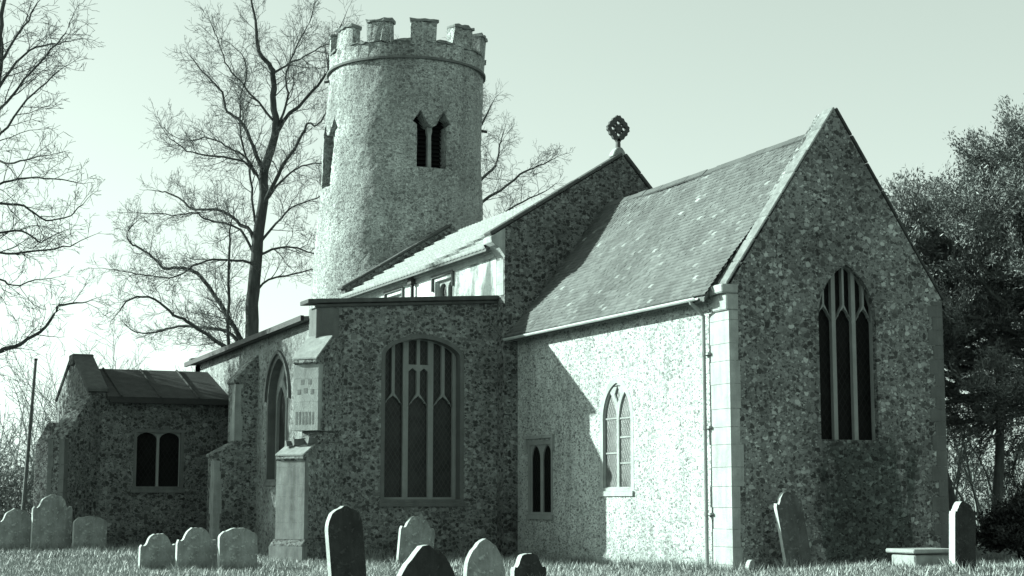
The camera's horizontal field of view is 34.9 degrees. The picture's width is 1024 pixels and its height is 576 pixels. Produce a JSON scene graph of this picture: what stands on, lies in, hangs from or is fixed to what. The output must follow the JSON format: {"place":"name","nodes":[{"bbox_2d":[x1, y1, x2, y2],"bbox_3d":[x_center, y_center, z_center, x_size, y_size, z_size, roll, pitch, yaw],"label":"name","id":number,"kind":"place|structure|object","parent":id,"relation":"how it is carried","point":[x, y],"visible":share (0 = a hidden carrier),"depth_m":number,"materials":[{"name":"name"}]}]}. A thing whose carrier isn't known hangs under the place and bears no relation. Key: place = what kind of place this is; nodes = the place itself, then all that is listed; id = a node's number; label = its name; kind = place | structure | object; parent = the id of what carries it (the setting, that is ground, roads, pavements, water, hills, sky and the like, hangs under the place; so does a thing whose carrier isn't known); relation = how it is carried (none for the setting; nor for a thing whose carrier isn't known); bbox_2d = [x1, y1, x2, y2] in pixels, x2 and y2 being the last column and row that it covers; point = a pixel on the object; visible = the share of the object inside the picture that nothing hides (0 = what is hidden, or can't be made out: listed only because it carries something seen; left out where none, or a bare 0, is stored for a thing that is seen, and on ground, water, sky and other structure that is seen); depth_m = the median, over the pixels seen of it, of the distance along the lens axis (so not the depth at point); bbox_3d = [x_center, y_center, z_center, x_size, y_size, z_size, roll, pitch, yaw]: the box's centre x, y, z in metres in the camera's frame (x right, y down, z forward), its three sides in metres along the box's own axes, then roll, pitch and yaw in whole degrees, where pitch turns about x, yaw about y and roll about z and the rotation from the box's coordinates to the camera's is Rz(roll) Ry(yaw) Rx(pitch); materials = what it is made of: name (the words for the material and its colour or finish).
{"place":"outdoors","nodes":[
{"label":"outdoors","id":0,"kind":"place"},
{"bbox_2d":[0,500,1023,575],"bbox_3d":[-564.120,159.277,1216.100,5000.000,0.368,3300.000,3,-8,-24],"label":"ground","id":1,"kind":"structure","parent":0,"point":[957,574],"depth_m":33.72,"materials":[{"name":"green plant"}]},
{"bbox_2d":[0,508,30,550],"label":"headstone","id":2,"kind":"object","parent":1,"relation":"on","point":[15,525],"visible":0.77,"depth_m":44.95,"materials":[{"name":"stone"}]},
{"bbox_2d":[0,442,34,521],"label":"hedge","id":3,"kind":"object","parent":1,"relation":"on","point":[8,494],"visible":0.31,"depth_m":63.96,"materials":[{"name":"grey plant"}]},
{"bbox_2d":[0,391,35,476],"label":"bare shrub","id":4,"kind":"object","parent":1,"relation":"on","point":[18,429],"visible":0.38,"depth_m":80.80,"materials":[{"name":"plant"}]},
{"bbox_2d":[0,399,45,482],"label":"bare shrub","id":5,"kind":"object","parent":1,"relation":"on","point":[3,443],"visible":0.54,"depth_m":72.92,"materials":[{"name":"grey plant"}]},
{"bbox_2d":[0,370,56,499],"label":"bare shrub","id":6,"kind":"object","parent":1,"relation":"on","point":[31,447],"visible":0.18,"depth_m":68.52,"materials":[{"name":"grey plant"}]},
{"bbox_2d":[21,358,37,509],"bbox_3d":[-15.543,5.433,52.173,0.422,6.365,0.139,0,-7,-2],"label":"pole","id":7,"kind":"object","parent":1,"relation":"on","point":[24,494],"visible":0.79,"depth_m":52.19,"materials":[{"name":"grey wood"}]},
{"bbox_2d":[0,376,61,510],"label":"bare shrub","id":8,"kind":"object","parent":1,"relation":"on","point":[42,429],"visible":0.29,"depth_m":75.85,"materials":[{"name":"grey plant"}]},
{"bbox_2d":[30,494,72,550],"bbox_3d":[-12.738,6.605,45.011,1.131,1.777,0.110,5,-8,-36],"label":"headstone","id":9,"kind":"object","parent":1,"relation":"on","point":[51,520],"visible":0.92,"depth_m":44.97,"materials":[{"name":"stone"}]},
{"bbox_2d":[0,0,117,387],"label":"bare tree","id":10,"kind":"object","parent":1,"relation":"on","point":[31,69],"visible":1,"depth_m":51.23,"materials":[{"name":"grey plant"}]},
{"bbox_2d":[1,319,147,436],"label":"bare shrub","id":11,"kind":"object","parent":1,"relation":"on","point":[112,366],"visible":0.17,"depth_m":93.48,"materials":[{"name":"plant"}]},
{"bbox_2d":[0,351,149,469],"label":"bare shrub","id":12,"kind":"object","parent":1,"relation":"on","point":[37,395],"visible":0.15,"depth_m":89.90,"materials":[{"name":"plant"}]},
{"bbox_2d":[11,337,144,421],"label":"bare shrub","id":13,"kind":"object","parent":1,"relation":"on","point":[51,378],"visible":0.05,"depth_m":92.47,"materials":[{"name":"plant"}]},
{"bbox_2d":[72,516,106,549],"bbox_3d":[-11.692,6.913,45.018,0.975,1.208,0.110,7,-12,-38],"label":"headstone","id":14,"kind":"object","parent":1,"relation":"on","point":[91,530],"visible":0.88,"depth_m":44.98,"materials":[{"name":"stone"}]},
{"bbox_2d":[97,351,194,370],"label":"bare shrub","id":15,"kind":"object","parent":1,"relation":"on","point":[123,361],"visible":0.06,"depth_m":91.97,"materials":[{"name":"plant"}]},
{"bbox_2d":[138,533,175,569],"bbox_3d":[-7.878,5.974,36.117,0.842,1.032,0.110,5,-7,-34],"label":"headstone","id":16,"kind":"object","parent":1,"relation":"on","point":[154,549],"visible":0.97,"depth_m":36.06,"materials":[{"name":"stone"}]},
{"bbox_2d":[175,528,217,570],"bbox_3d":[-6.973,5.888,35.943,0.955,1.180,0.110,5,-8,-33],"label":"headstone","id":17,"kind":"object","parent":1,"relation":"on","point":[197,545],"visible":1,"depth_m":35.90,"materials":[{"name":"stone"}]},
{"bbox_2d":[77,0,363,354],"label":"bare tree","id":18,"kind":"object","parent":1,"relation":"on","point":[258,237],"visible":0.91,"depth_m":76.81,"materials":[{"name":"grey plant"}]},
{"bbox_2d":[217,528,257,569],"bbox_3d":[-6.034,5.859,35.775,0.911,1.162,0.110,4,-6,-34],"label":"headstone","id":19,"kind":"object","parent":1,"relation":"on","point":[237,545],"visible":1,"depth_m":35.73,"materials":[{"name":"stone"}]},
{"bbox_2d":[325,506,365,575],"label":"headstone","id":20,"kind":"object","parent":1,"relation":"on","point":[345,550],"visible":1,"depth_m":26.94,"materials":[{"name":"stone"}]},
{"bbox_2d":[396,516,434,562],"bbox_3d":[-2.306,6.171,38.963,0.946,1.406,0.110,9,-9,-32],"label":"headstone","id":21,"kind":"object","parent":1,"relation":"on","point":[414,532],"visible":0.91,"depth_m":38.89,"materials":[{"name":"stone"}]},
{"bbox_2d":[396,545,454,575],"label":"headstone","id":22,"kind":"object","parent":1,"relation":"on","point":[425,560],"visible":1,"depth_m":16.91,"materials":[{"name":"stone"}]},
{"bbox_2d":[394,34,573,217],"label":"bare tree","id":23,"kind":"object","parent":1,"relation":"on","point":[493,169],"visible":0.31,"depth_m":85.88,"materials":[{"name":"grey plant"}]},
{"bbox_2d":[463,539,504,575],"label":"headstone","id":24,"kind":"object","parent":1,"relation":"on","point":[483,557],"visible":1,"depth_m":23.90,"materials":[{"name":"stone"}]},
{"bbox_2d":[33,17,948,570],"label":"church","id":25,"kind":"structure","parent":1,"relation":"on","point":[617,357],"depth_m":41.32,"materials":[{"name":"stone"}]},
{"bbox_2d":[131,429,184,492],"bbox_3d":[-10.543,5.151,48.412,1.600,1.870,0.350,3,-8,-24],"label":"window","id":26,"kind":"structure","parent":25,"relation":"in","point":[158,455],"depth_m":48.46,"materials":[{"name":"glass"}]},
{"bbox_2d":[263,350,290,485],"bbox_3d":[-6.293,3.571,44.734,0.455,3.715,2.340,3,-8,-24],"label":"window","id":27,"kind":"structure","parent":25,"relation":"in","point":[277,389],"depth_m":45.45,"materials":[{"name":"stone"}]},
{"bbox_2d":[384,286,403,296],"bbox_3d":[-3.565,0.911,50.784,0.350,1.750,1.640,3,-8,-24],"label":"window","id":28,"kind":"structure","parent":25,"relation":"in","point":[401,288],"depth_m":50.70,"materials":[{"name":"grey glass"}]},
{"bbox_2d":[379,334,465,506],"bbox_3d":[-2.407,3.459,42.571,2.400,4.480,0.510,3,-8,-24],"label":"window","id":29,"kind":"structure","parent":25,"relation":"in","point":[422,464],"depth_m":42.73,"materials":[{"name":"glass"}]},
{"bbox_2d":[431,269,453,295],"bbox_3d":[-1.893,0.443,47.180,0.350,1.750,1.640,3,-8,-24],"label":"window","id":30,"kind":"structure","parent":25,"relation":"in","point":[445,287],"depth_m":47.39,"materials":[{"name":"grey glass"}]},
{"bbox_2d":[524,434,554,519],"bbox_3d":[0.826,4.840,41.589,0.370,2.130,1.660,3,-8,-24],"label":"window","id":31,"kind":"structure","parent":25,"relation":"in","point":[540,453],"depth_m":41.59,"materials":[{"name":"glass"}]},
{"bbox_2d":[599,377,633,495],"bbox_3d":[2.553,3.460,38.007,0.350,2.784,1.640,3,-8,-24],"label":"window","id":32,"kind":"structure","parent":25,"relation":"in","point":[616,410],"depth_m":38.02,"materials":[{"name":"grey glass"}]},
{"bbox_2d":[815,261,881,443],"bbox_3d":[7.155,1.376,35.042,1.650,3.934,0.296,3,-8,-24],"label":"window","id":33,"kind":"structure","parent":25,"relation":"in","point":[846,316],"depth_m":35.12,"materials":[{"name":"glass"}]},
{"bbox_2d":[0,433,1023,513],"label":"hedgerow","id":34,"kind":"object","parent":1,"relation":"on","point":[987,490],"visible":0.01,"depth_m":160.91,"materials":[{"name":"grey plant"}]},
{"bbox_2d":[510,553,545,575],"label":"headstone","id":35,"kind":"object","parent":1,"relation":"on","point":[527,564],"visible":1,"depth_m":25.87,"materials":[{"name":"stone"}]},
{"bbox_2d":[745,560,755,571],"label":"headstone","id":36,"kind":"object","parent":1,"relation":"on","point":[750,562],"visible":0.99,"depth_m":30.85,"materials":[{"name":"stone"}]},
{"bbox_2d":[774,491,812,568],"bbox_3d":[5.728,5.083,33.090,0.632,1.921,0.110,-11,1,-26],"label":"headstone","id":37,"kind":"object","parent":1,"relation":"on","point":[791,526],"visible":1,"depth_m":33.03,"materials":[{"name":"stone"}]},
{"bbox_2d":[886,548,948,566],"bbox_3d":[7.565,5.058,29.935,1.060,0.520,0.840,3,-8,-24],"label":"chest tomb","id":38,"kind":"object","parent":1,"relation":"on","point":[918,556],"visible":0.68,"depth_m":29.63,"materials":[{"name":"grey stone"}]},
{"bbox_2d":[878,137,1023,551],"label":"yew tree","id":39,"kind":"object","parent":1,"relation":"on","point":[949,207],"visible":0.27,"depth_m":46.10,"materials":[{"name":"grey plant"}]},
{"bbox_2d":[885,94,1023,503],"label":"yew tree","id":40,"kind":"object","parent":1,"relation":"on","point":[984,418],"visible":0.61,"depth_m":45.48,"materials":[{"name":"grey plant"}]},
{"bbox_2d":[949,501,975,569],"bbox_3d":[7.745,4.395,27.975,0.493,1.431,0.150,6,-9,-28],"label":"headstone","id":41,"kind":"object","parent":1,"relation":"on","point":[962,531],"visible":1,"depth_m":27.92,"materials":[{"name":"stone"}]},
{"bbox_2d":[946,371,993,546],"bbox_3d":[14.750,4.957,54.008,3.851,7.414,4.649,3,-8,-24],"label":"bare shrub","id":42,"kind":"object","parent":1,"relation":"on","point":[977,503],"visible":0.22,"depth_m":54.09,"materials":[{"name":"brown plant"}]},
{"bbox_2d":[947,426,994,499],"bbox_3d":[14.268,4.839,55.290,4.821,7.974,4.074,-3,-8,20],"label":"bare shrub","id":43,"kind":"object","parent":1,"relation":"on","point":[957,478],"visible":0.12,"depth_m":53.95,"materials":[{"name":"plant"}]},
{"bbox_2d":[948,357,1014,501],"bbox_3d":[15.045,6.112,61.465,8.153,7.047,2.809,-2,-8,14],"label":"bare shrub","id":44,"kind":"object","parent":1,"relation":"on","point":[964,486],"visible":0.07,"depth_m":60.82,"materials":[{"name":"plant"}]},
{"bbox_2d":[944,369,1020,525],"bbox_3d":[16.276,5.094,57.864,4.899,8.122,6.353,3,-8,-24],"label":"bare shrub","id":45,"kind":"object","parent":1,"relation":"on","point":[948,446],"visible":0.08,"depth_m":56.99,"materials":[{"name":"plant"}]},
{"bbox_2d":[953,365,1023,499],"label":"bare shrub","id":46,"kind":"object","parent":1,"relation":"on","point":[1007,464],"visible":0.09,"depth_m":56.68,"materials":[{"name":"plant"}]},
{"bbox_2d":[975,481,1023,560],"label":"holly bush","id":47,"kind":"object","parent":1,"relation":"on","point":[1000,528],"visible":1,"depth_m":40.65,"materials":[{"name":"black plant"}]},
{"bbox_2d":[0,0,1023,499],"label":"sky","id":48,"kind":"structure","parent":0,"point":[697,85],"materials":[{"name":"white"}]}
]}

